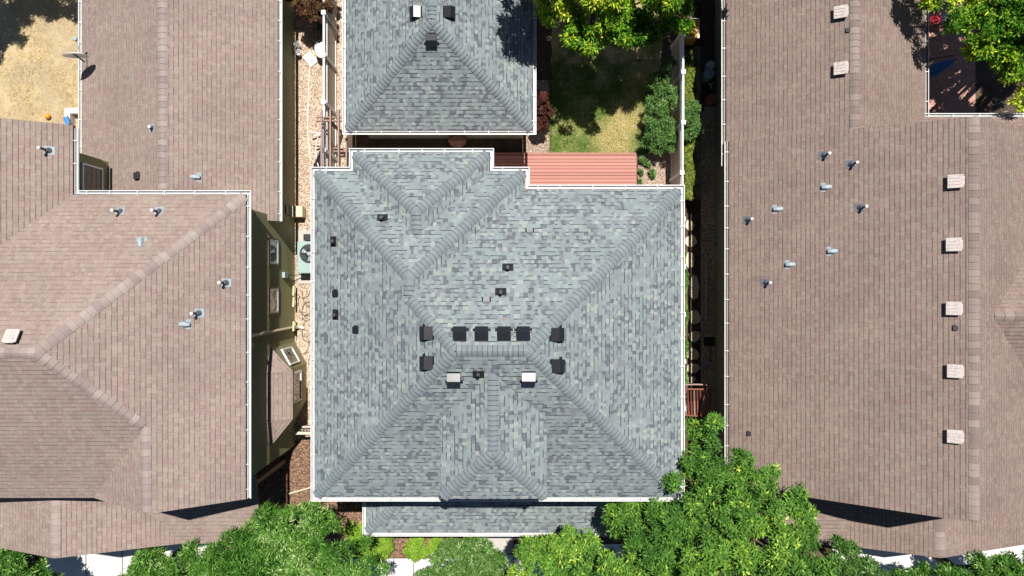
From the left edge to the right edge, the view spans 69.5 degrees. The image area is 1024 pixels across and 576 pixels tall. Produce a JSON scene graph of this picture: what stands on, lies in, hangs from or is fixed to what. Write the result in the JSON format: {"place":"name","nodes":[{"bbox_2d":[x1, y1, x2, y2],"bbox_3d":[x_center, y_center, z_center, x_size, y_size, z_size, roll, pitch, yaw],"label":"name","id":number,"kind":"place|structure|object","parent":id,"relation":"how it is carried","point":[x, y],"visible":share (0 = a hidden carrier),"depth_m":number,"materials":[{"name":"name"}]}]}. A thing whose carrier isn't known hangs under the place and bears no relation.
{"place":"outdoors","nodes":[
{"label":"outdoors","id":0,"kind":"place"},
{"bbox_2d":[0,0,77,123],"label":"dry lawn","id":1,"kind":"structure","parent":0,"point":[62,42],"depth_m":27.00,"materials":[{"name":"beige plant"}]},
{"bbox_2d":[65,108,77,128],"bbox_3d":[-15.607,-5.907,26.825,1.073,0.350,1.193,0,90,0],"label":"window well","id":2,"kind":"object","parent":1,"relation":"on","point":[72,113],"depth_m":26.68,"materials":[{"name":"concrete"}]},
{"bbox_2d":[63,115,69,123],"bbox_3d":[-15.991,-6.026,26.525,0.170,0.133,0.338,-25,90,0],"label":"sled","id":3,"kind":"object","parent":2,"relation":"on","point":[66,120],"visible":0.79,"depth_m":26.52,"materials":[{"name":"blue plastic"}]},
{"bbox_2d":[31,555,85,575],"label":"driveway","id":4,"kind":"structure","parent":0,"point":[72,566],"depth_m":26.97,"materials":[{"name":"grey concrete"}]},
{"bbox_2d":[0,548,65,575],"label":"tree","id":5,"kind":"object","parent":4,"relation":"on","point":[13,563],"visible":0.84,"depth_m":23.72,"materials":[{"name":"green plant"}]},
{"bbox_2d":[86,551,121,575],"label":"driveway","id":6,"kind":"structure","parent":0,"point":[105,564],"depth_m":26.97,"materials":[{"name":"grey concrete"}]},
{"bbox_2d":[123,544,222,575],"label":"driveway","id":7,"kind":"structure","parent":0,"point":[128,554],"depth_m":26.97,"materials":[{"name":"grey concrete"}]},
{"bbox_2d":[117,544,194,575],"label":"tree","id":8,"kind":"object","parent":7,"relation":"on","point":[151,561],"visible":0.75,"depth_m":23.73,"materials":[{"name":"green plant"}]},
{"bbox_2d":[308,131,320,166],"bbox_3d":[-6.973,-4.877,26.536,0.457,0.908,1.324,0,90,0],"label":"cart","id":9,"kind":"object","parent":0,"point":[317,161],"visible":0.75,"depth_m":26.46,"materials":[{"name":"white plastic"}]},
{"bbox_2d":[344,558,378,575],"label":"driveway","id":10,"kind":"structure","parent":0,"point":[373,568],"depth_m":26.97,"materials":[{"name":"grey concrete"}]},
{"bbox_2d":[380,558,412,575],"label":"driveway","id":11,"kind":"structure","parent":0,"point":[402,567],"depth_m":26.97,"materials":[{"name":"grey concrete"}]},
{"bbox_2d":[342,0,535,138],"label":"garage","id":12,"kind":"structure","parent":0,"point":[429,69],"depth_m":23.60,"materials":[{"name":"grey"}]},
{"bbox_2d":[414,558,478,575],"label":"driveway","id":13,"kind":"structure","parent":0,"point":[421,564],"depth_m":26.97,"materials":[{"name":"grey concrete"}]},
{"bbox_2d":[497,555,512,571],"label":"driveway","id":14,"kind":"structure","parent":0,"point":[510,557],"depth_m":26.97,"materials":[{"name":"grey concrete"}]},
{"bbox_2d":[20,0,1023,575],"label":"ground","id":15,"kind":"structure","parent":0,"point":[990,90],"depth_m":27.00,"materials":[{"name":"soil"}]},
{"bbox_2d":[0,0,306,557],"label":"house","id":16,"kind":"structure","parent":15,"relation":"on","point":[153,378],"depth_m":21.19,"materials":[{"name":"brown"}]},
{"bbox_2d":[62,37,88,61],"bbox_3d":[-13.862,-7.668,23.594,0.748,1.018,0.678,0,90,0],"label":"satellite dish","id":17,"kind":"object","parent":16,"relation":"attached to","point":[79,55],"visible":1,"depth_m":23.59,"materials":[{"name":"white metal"}]},
{"bbox_2d":[81,163,102,194],"bbox_3d":[-12.920,-3.120,22.750,0.050,1.100,1.300,0,90,0],"label":"window","id":18,"kind":"structure","parent":16,"relation":"in","point":[91,176],"depth_m":22.70,"materials":[{"name":"white glass"}]},
{"bbox_2d":[268,236,278,266],"bbox_3d":[-7.920,-1.200,24.550,0.050,1.010,0.960,0,90,0],"label":"window","id":19,"kind":"structure","parent":16,"relation":"in","point":[273,243],"depth_m":24.54,"materials":[{"name":"white glass"}]},
{"bbox_2d":[268,286,278,315],"bbox_3d":[-7.920,0.420,24.550,0.050,1.010,0.960,0,90,0],"label":"window","id":20,"kind":"structure","parent":16,"relation":"in","point":[273,291],"depth_m":24.54,"materials":[{"name":"white glass"}]},
{"bbox_2d":[267,342,306,446],"bbox_3d":[-7.574,3.575,25.437,0.773,3.126,3.354,0,90,0],"label":"bay window","id":21,"kind":"structure","parent":16,"relation":"in","point":[286,367],"depth_m":24.17,"materials":[{"name":"brown"}]},
{"bbox_2d":[295,0,346,440],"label":"gravel strip","id":22,"kind":"object","parent":15,"relation":"on","point":[307,38],"visible":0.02,"depth_m":26.99,"materials":[{"name":"beige gravel"}]},
{"bbox_2d":[294,41,300,47],"bbox_3d":[-7.784,-8.816,26.837,0.232,0.286,0.252,0,90,0],"label":"bucket","id":23,"kind":"object","parent":22,"relation":"on","point":[297,44],"visible":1,"depth_m":26.82,"materials":[{"name":"white plastic"}]},
{"bbox_2d":[295,49,301,55],"bbox_3d":[-7.746,-8.526,26.837,0.232,0.286,0.252,0,90,0],"label":"bucket","id":24,"kind":"object","parent":22,"relation":"on","point":[298,52],"visible":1,"depth_m":26.83,"materials":[{"name":"white plastic"}]},
{"bbox_2d":[295,20,303,27],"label":"paving slab","id":25,"kind":"structure","parent":22,"relation":"on","point":[299,23],"depth_m":26.88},
{"bbox_2d":[290,424,310,434],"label":"gate","id":26,"kind":"structure","parent":22,"relation":"on","point":[304,432],"depth_m":25.84,"materials":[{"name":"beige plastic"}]},
{"bbox_2d":[297,230,310,283],"bbox_3d":[-7.275,-1.125,26.570,1.050,0.837,1.950,0,90,0],"label":"air conditioner","id":27,"kind":"object","parent":22,"relation":"on","point":[303,257],"visible":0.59,"depth_m":26.22,"materials":[{"name":"grey metal"}]},
{"bbox_2d":[303,234,310,240],"bbox_3d":[-7.328,-1.818,26.707,0.320,0.445,0.240,0,90,0],"label":"electric box","id":28,"kind":"object","parent":27,"relation":"on","point":[306,237],"visible":0.62,"depth_m":26.50,"materials":[{"name":"metal"}]},
{"bbox_2d":[307,65,310,159],"bbox_3d":[-7.422,-6.623,26.980,0.141,0.021,3.898,0,90,0],"label":"hose","id":29,"kind":"object","parent":22,"relation":"on","point":[307,110],"visible":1,"depth_m":26.97,"materials":[{"name":"white plastic"}]},
{"bbox_2d":[304,18,313,27],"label":"paving slab","id":30,"kind":"structure","parent":22,"relation":"on","point":[307,23],"depth_m":26.84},
{"bbox_2d":[285,0,334,23],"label":"shrub","id":31,"kind":"object","parent":22,"relation":"on","point":[311,9],"visible":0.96,"depth_m":25.28,"materials":[{"name":"brown plant"}]},
{"bbox_2d":[303,51,317,66],"bbox_3d":[-7.353,-8.345,26.940,0.340,0.052,0.460,-40,90,0],"label":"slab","id":32,"kind":"object","parent":22,"relation":"on","point":[311,60],"visible":1,"depth_m":26.93,"materials":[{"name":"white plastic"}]},
{"bbox_2d":[314,40,322,58],"bbox_3d":[-6.856,-8.594,26.707,0.484,0.545,0.656,0,90,0],"label":"tub","id":33,"kind":"object","parent":22,"relation":"on","point":[318,48],"visible":0.64,"depth_m":26.45,"materials":[{"name":"white plastic"}]},
{"bbox_2d":[317,22,325,35],"bbox_3d":[-6.850,-9.376,26.720,0.280,0.520,0.360,0,90,0],"label":"bin","id":34,"kind":"object","parent":22,"relation":"on","point":[319,28],"visible":0.4,"depth_m":26.46,"materials":[{"name":"green plastic"}]},
{"bbox_2d":[321,0,337,166],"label":"fence","id":35,"kind":"object","parent":22,"relation":"on","point":[329,56],"visible":0.84,"depth_m":25.94,"materials":[{"name":"white plastic"}]},
{"bbox_2d":[316,109,348,166],"bbox_3d":[-5.936,-4.925,25.790,1.272,2.420,2.050,0,90,0],"label":"pergola","id":36,"kind":"object","parent":15,"relation":"on","point":[329,120],"visible":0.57,"depth_m":24.64,"materials":[{"name":"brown wood"}]},
{"bbox_2d":[257,440,511,557],"bbox_3d":[-4.777,7.711,26.990,9.590,0.001,4.305,0,90,0],"label":"bark bed","id":37,"kind":"object","parent":15,"relation":"on","point":[292,473],"visible":0.11,"depth_m":26.99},
{"bbox_2d":[160,498,392,575],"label":"tree","id":38,"kind":"object","parent":37,"relation":"on","point":[302,547],"visible":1,"depth_m":22.57,"materials":[{"name":"green plant"}]},
{"bbox_2d":[287,487,310,494],"bbox_3d":[-7.594,7.342,26.900,1.254,0.070,0.070,-16,90,0],"label":"drain pipe","id":39,"kind":"object","parent":37,"relation":"on","point":[298,490],"visible":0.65,"depth_m":26.87,"materials":[{"name":"beige plastic"}]},
{"bbox_2d":[344,520,361,545],"bbox_3d":[-5.547,8.797,26.510,0.986,0.993,1.032,0,90,0],"label":"shrub","id":40,"kind":"object","parent":37,"relation":"on","point":[350,531],"visible":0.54,"depth_m":26.21,"materials":[{"name":"green plant"}]},
{"bbox_2d":[351,524,394,565],"bbox_3d":[-4.959,9.096,26.322,1.566,1.374,1.587,0,90,0],"label":"shrub","id":41,"kind":"object","parent":37,"relation":"on","point":[383,548],"visible":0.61,"depth_m":25.97,"materials":[{"name":"green plant"}]},
{"bbox_2d":[402,536,429,562],"bbox_3d":[-3.422,9.346,26.538,1.013,0.938,0.976,0,90,0],"label":"shrub","id":42,"kind":"object","parent":37,"relation":"on","point":[413,554],"visible":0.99,"depth_m":26.32,"materials":[{"name":"green plant"}]},
{"bbox_2d":[427,536,453,562],"bbox_3d":[-2.528,9.293,26.546,1.075,0.925,1.059,17,90,0],"label":"shrub","id":43,"kind":"object","parent":37,"relation":"on","point":[433,543],"visible":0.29,"depth_m":26.38,"materials":[{"name":"green plant"}]},
{"bbox_2d":[412,536,511,575],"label":"tree","id":44,"kind":"object","parent":37,"relation":"on","point":[466,563],"visible":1,"depth_m":23.95,"materials":[{"name":"green plant"}]},
{"bbox_2d":[448,135,466,147],"bbox_3d":[-1.940,-5.262,26.453,0.631,0.661,0.525,-30,90,0],"label":"boulder","id":45,"kind":"object","parent":15,"relation":"on","point":[457,141],"visible":0.9,"depth_m":26.25,"materials":[{"name":"brown stone"}]},
{"bbox_2d":[476,536,512,553],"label":"front walk","id":46,"kind":"structure","parent":15,"relation":"on","point":[504,542],"depth_m":26.95,"materials":[{"name":"grey concrete"}]},
{"bbox_2d":[311,148,684,536],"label":"house","id":47,"kind":"structure","parent":15,"relation":"on","point":[497,351],"depth_m":20.43,"materials":[{"name":"grey"}]},
{"bbox_2d":[526,80,550,152],"bbox_3d":[0.944,-6.131,26.990,0.940,0.001,2.942,0,90,0],"label":"gravel border","id":48,"kind":"object","parent":15,"relation":"on","point":[537,142],"visible":0.48,"depth_m":26.99,"materials":[{"name":"beige gravel"}]},
{"bbox_2d":[532,87,554,132],"bbox_3d":[1.030,-6.258,26.220,0.992,1.568,1.595,0,90,0],"label":"shrub","id":49,"kind":"object","parent":48,"relation":"on","point":[546,109],"visible":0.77,"depth_m":25.81,"materials":[{"name":"red plant"}]},
{"bbox_2d":[489,153,636,188],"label":"deck","id":50,"kind":"structure","parent":15,"relation":"on","point":[582,168],"depth_m":26.55,"materials":[{"name":"red wood"}]},
{"bbox_2d":[506,523,620,575],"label":"tree","id":51,"kind":"object","parent":15,"relation":"on","point":[580,556],"visible":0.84,"depth_m":22.51,"materials":[{"name":"green plant"}]},
{"bbox_2d":[638,84,671,184],"bbox_3d":[5.305,-4.959,26.992,1.455,0.001,5.291,0,90,0],"label":"gravel bed","id":52,"kind":"object","parent":15,"relation":"on","point":[661,166],"visible":0.22,"depth_m":26.99,"materials":[{"name":"beige gravel"}]},
{"bbox_2d":[637,177,642,184],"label":"plant","id":53,"kind":"object","parent":52,"relation":"on","point":[639,181],"visible":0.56,"depth_m":26.80,"materials":[{"name":"green plant"}]},
{"bbox_2d":[637,167,644,176],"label":"plant","id":54,"kind":"object","parent":52,"relation":"on","point":[640,171],"visible":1,"depth_m":26.84,"materials":[{"name":"green plant"}]},
{"bbox_2d":[638,155,646,164],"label":"plant","id":55,"kind":"object","parent":52,"relation":"on","point":[642,159],"visible":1,"depth_m":26.77,"materials":[{"name":"green plant"}]},
{"bbox_2d":[644,159,651,167],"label":"plant","id":56,"kind":"object","parent":52,"relation":"on","point":[648,164],"visible":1,"depth_m":26.81,"materials":[{"name":"green plant"}]},
{"bbox_2d":[648,168,656,177],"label":"plant","id":57,"kind":"object","parent":52,"relation":"on","point":[652,174],"visible":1,"depth_m":26.79,"materials":[{"name":"green plant"}]},
{"bbox_2d":[638,107,678,156],"bbox_3d":[5.225,-5.554,26.252,1.499,1.507,1.828,0,90,0],"label":"juniper","id":58,"kind":"object","parent":52,"relation":"on","point":[661,133],"visible":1,"depth_m":25.88,"materials":[{"name":"green plant"}]},
{"bbox_2d":[643,53,677,95],"bbox_3d":[5.272,-7.477,26.290,0.926,1.428,1.566,22,90,0],"label":"juniper","id":59,"kind":"object","parent":52,"relation":"on","point":[664,73],"visible":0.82,"depth_m":25.78,"materials":[{"name":"green plant"}]},
{"bbox_2d":[644,83,679,116],"bbox_3d":[5.260,-6.563,26.169,1.214,1.669,1.172,11,90,0],"label":"juniper","id":60,"kind":"object","parent":52,"relation":"on","point":[667,93],"visible":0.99,"depth_m":25.70,"materials":[{"name":"green plant"}]},
{"bbox_2d":[669,32,685,410],"bbox_3d":[5.815,-2.325,26.060,0.200,1.880,13.000,0,90,0],"label":"fence","id":61,"kind":"object","parent":15,"relation":"on","point":[678,73],"visible":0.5,"depth_m":25.70,"materials":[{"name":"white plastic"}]},
{"bbox_2d":[685,251,689,383],"bbox_3d":[6.209,1.091,26.721,0.375,0.591,4.902,0,90,0],"label":"hedge","id":62,"kind":"object","parent":15,"relation":"on","point":[686,323],"visible":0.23,"depth_m":26.52,"materials":[{"name":"green plant"}]},
{"bbox_2d":[677,18,698,45],"bbox_3d":[6.308,-9.161,26.503,0.600,0.995,0.700,0,90,0],"label":"storage bin","id":63,"kind":"object","parent":15,"relation":"on","point":[691,37],"visible":0.51,"depth_m":26.00,"materials":[{"name":"yellow plastic"}]},
{"bbox_2d":[683,50,695,199],"bbox_3d":[6.385,-5.906,26.811,0.559,0.463,5.451,0,90,0],"label":"hedge","id":64,"kind":"object","parent":15,"relation":"on","point":[688,149],"visible":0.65,"depth_m":26.67,"materials":[{"name":"green plant"}]},
{"bbox_2d":[685,252,693,267],"bbox_3d":[6.609,-1.050,27.573,0.380,0.055,0.631,0,90,0],"label":"stepping stone","id":65,"kind":"object","parent":15,"relation":"on","point":[689,259],"visible":0.74,"depth_m":27.55,"materials":[{"name":"stone"}]},
{"bbox_2d":[685,220,694,230],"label":"stepping stone","id":66,"kind":"object","parent":15,"relation":"on","point":[689,225],"visible":1,"depth_m":27.55,"materials":[{"name":"stone"}]},
{"bbox_2d":[685,235,696,247],"bbox_3d":[6.673,-1.743,27.575,0.450,0.049,0.417,-34,90,0],"label":"stepping stone","id":67,"kind":"object","parent":15,"relation":"on","point":[690,240],"visible":0.87,"depth_m":27.55,"materials":[{"name":"stone"}]},
{"bbox_2d":[687,376,695,383],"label":"stepping stone","id":68,"kind":"object","parent":15,"relation":"on","point":[692,379],"visible":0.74,"depth_m":27.55,"materials":[{"name":"stone"}]},
{"bbox_2d":[683,99,703,141],"bbox_3d":[6.350,-5.952,26.440,1.002,1.130,1.520,0,90,0],"label":"juniper","id":69,"kind":"object","parent":15,"relation":"on","point":[692,109],"visible":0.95,"depth_m":26.10,"materials":[{"name":"green plant"}]},
{"bbox_2d":[688,275,698,299],"bbox_3d":[6.785,-0.021,27.573,0.402,0.054,0.950,0,90,0],"label":"stepping stone","id":70,"kind":"object","parent":15,"relation":"on","point":[693,287],"visible":0.91,"depth_m":27.55,"materials":[{"name":"stone"}]},
{"bbox_2d":[688,348,698,359],"bbox_3d":[6.746,2.468,27.575,0.474,0.049,0.413,25,90,0],"label":"stepping stone","id":71,"kind":"object","parent":15,"relation":"on","point":[693,353],"visible":0.78,"depth_m":27.55,"materials":[{"name":"stone"}]},
{"bbox_2d":[687,363,699,372],"bbox_3d":[6.770,2.990,27.575,0.476,0.049,0.375,0,90,0],"label":"stepping stone","id":72,"kind":"object","parent":15,"relation":"on","point":[693,368],"visible":1,"depth_m":27.55,"materials":[{"name":"stone"}]},
{"bbox_2d":[688,331,700,341],"bbox_3d":[6.807,1.806,27.575,0.466,0.051,0.389,-30,90,0],"label":"stepping stone","id":73,"kind":"object","parent":15,"relation":"on","point":[693,336],"visible":1,"depth_m":27.55,"materials":[{"name":"stone"}]},
{"bbox_2d":[689,310,700,323],"bbox_3d":[6.834,1.083,27.576,0.426,0.049,0.547,0,90,0],"label":"stepping stone","id":74,"kind":"object","parent":15,"relation":"on","point":[694,317],"visible":0.96,"depth_m":27.55,"materials":[{"name":"stone"}]},
{"bbox_2d":[694,47,699,199],"bbox_3d":[6.855,-6.150,27.592,0.370,0.001,5.700,0,90,0],"label":"side ground cover","id":75,"kind":"object","parent":15,"relation":"on","point":[697,138],"visible":0.4,"depth_m":27.59,"materials":[{"name":"green plant"}]},
{"bbox_2d":[699,68,714,82],"bbox_3d":[7.173,-7.813,27.225,0.400,0.750,0.400,0,90,0],"label":"barrel","id":76,"kind":"object","parent":15,"relation":"on","point":[706,75],"visible":1,"depth_m":26.87,"materials":[{"name":"blue plastic"}]},
{"bbox_2d":[701,111,714,421],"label":"side gravel","id":77,"kind":"structure","parent":15,"relation":"on","point":[708,205],"depth_m":27.59,"materials":[{"name":"brown gravel"}]},
{"bbox_2d":[685,384,711,416],"bbox_3d":[6.580,4.005,26.775,1.085,1.650,1.261,0,90,0],"label":"bench","id":78,"kind":"object","parent":77,"relation":"on","point":[703,388],"visible":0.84,"depth_m":26.36,"materials":[{"name":"red wood"}]},
{"bbox_2d":[705,261,706,319],"bbox_3d":[7.244,0.100,27.540,0.060,0.120,2.192,0,90,0],"label":"edging board","id":79,"kind":"object","parent":77,"relation":"on","point":[705,290],"visible":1,"depth_m":27.51,"materials":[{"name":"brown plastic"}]},
{"bbox_2d":[704,106,714,117],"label":"concrete slab","id":80,"kind":"structure","parent":77,"relation":"on","point":[709,111],"depth_m":27.55,"materials":[{"name":"grey concrete"}]},
{"bbox_2d":[704,337,714,360],"bbox_3d":[7.370,2.274,27.553,0.418,0.054,0.888,0,90,0],"label":"shovel","id":81,"kind":"object","parent":77,"relation":"on","point":[709,341],"visible":1,"depth_m":27.55,"materials":[{"name":"metal"}]},
{"bbox_2d":[704,61,714,69],"bbox_3d":[7.298,-8.198,27.350,0.300,0.500,0.300,0,90,0],"label":"barrel","id":82,"kind":"object","parent":15,"relation":"on","point":[710,64],"visible":0.88,"depth_m":27.12,"materials":[{"name":"plastic"}]},
{"bbox_2d":[704,93,716,106],"bbox_3d":[7.338,-6.946,27.350,0.400,0.500,0.400,0,90,0],"label":"barrel","id":83,"kind":"object","parent":15,"relation":"on","point":[710,99],"visible":1,"depth_m":27.12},
{"bbox_2d":[594,411,837,575],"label":"tree","id":84,"kind":"object","parent":15,"relation":"on","point":[706,513],"visible":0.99,"depth_m":21.04,"materials":[{"name":"green plant"}]},
{"bbox_2d":[794,533,894,575],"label":"tree","id":85,"kind":"object","parent":15,"relation":"on","point":[852,563],"visible":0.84,"depth_m":23.08,"materials":[{"name":"green plant"}]},
{"bbox_2d":[712,0,1023,557],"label":"house","id":86,"kind":"structure","parent":15,"relation":"on","point":[869,300],"depth_m":22.36,"materials":[{"name":"brown"}]},
{"bbox_2d":[889,549,1023,575],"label":"tree","id":87,"kind":"object","parent":15,"relation":"on","point":[1005,564],"visible":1,"depth_m":23.95,"materials":[{"name":"green plant"}]},
{"bbox_2d":[916,0,1023,113],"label":"tree","id":88,"kind":"object","parent":15,"relation":"on","point":[996,43],"visible":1,"depth_m":22.28,"materials":[{"name":"green plant"}]},
{"bbox_2d":[514,544,638,575],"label":"front path","id":89,"kind":"structure","parent":0,"point":[615,546],"depth_m":26.97,"materials":[{"name":"grey concrete"}]},
{"bbox_2d":[547,0,662,162],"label":"lawn","id":90,"kind":"structure","parent":0,"point":[615,54],"depth_m":26.99,"materials":[{"name":"green plant"}]},
{"bbox_2d":[532,0,696,57],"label":"tree","id":91,"kind":"object","parent":90,"relation":"on","point":[617,20],"visible":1,"depth_m":22.67,"materials":[{"name":"green plant"}]},
{"bbox_2d":[706,81,715,90],"bbox_3d":[7.352,-7.490,27.450,0.360,0.300,0.360,0,90,0],"label":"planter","id":92,"kind":"object","parent":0,"point":[710,85],"visible":1,"depth_m":27.34,"materials":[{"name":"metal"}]},
{"bbox_2d":[832,545,1023,575],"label":"driveway","id":93,"kind":"structure","parent":0,"point":[888,560],"depth_m":26.97,"materials":[{"name":"grey concrete"}]},
{"bbox_2d":[929,0,974,112],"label":"patio","id":94,"kind":"structure","parent":0,"point":[952,88],"depth_m":26.97,"materials":[{"name":"beige concrete"}]},
{"bbox_2d":[929,11,947,26],"bbox_3d":[15.294,-9.633,26.606,0.743,0.728,0.380,-13,90,0],"label":"flower pot","id":95,"kind":"object","parent":94,"relation":"on","point":[935,20],"visible":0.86,"depth_m":26.37,"materials":[{"name":"red plant"}]},
{"bbox_2d":[929,54,954,60],"bbox_3d":[15.301,-8.197,26.369,1.151,0.572,0.076,-9,90,0],"label":"railing","id":96,"kind":"object","parent":94,"relation":"on","point":[941,57],"visible":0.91,"depth_m":26.09,"materials":[{"name":"metal"}]},
{"bbox_2d":[929,59,956,77],"bbox_3d":[14.647,-7.548,26.061,1.208,1.824,0.380,-20,90,0],"label":"umbrella","id":97,"kind":"object","parent":94,"relation":"on","point":[937,68],"visible":0.69,"depth_m":25.24,"materials":[{"name":"blue fabric"}]},
{"bbox_2d":[991,101,1008,112],"bbox_3d":[17.561,-6.465,26.598,1.156,0.816,0.358,-10,90,0],"label":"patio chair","id":98,"kind":"object","parent":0,"point":[999,108],"visible":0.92,"depth_m":26.40,"materials":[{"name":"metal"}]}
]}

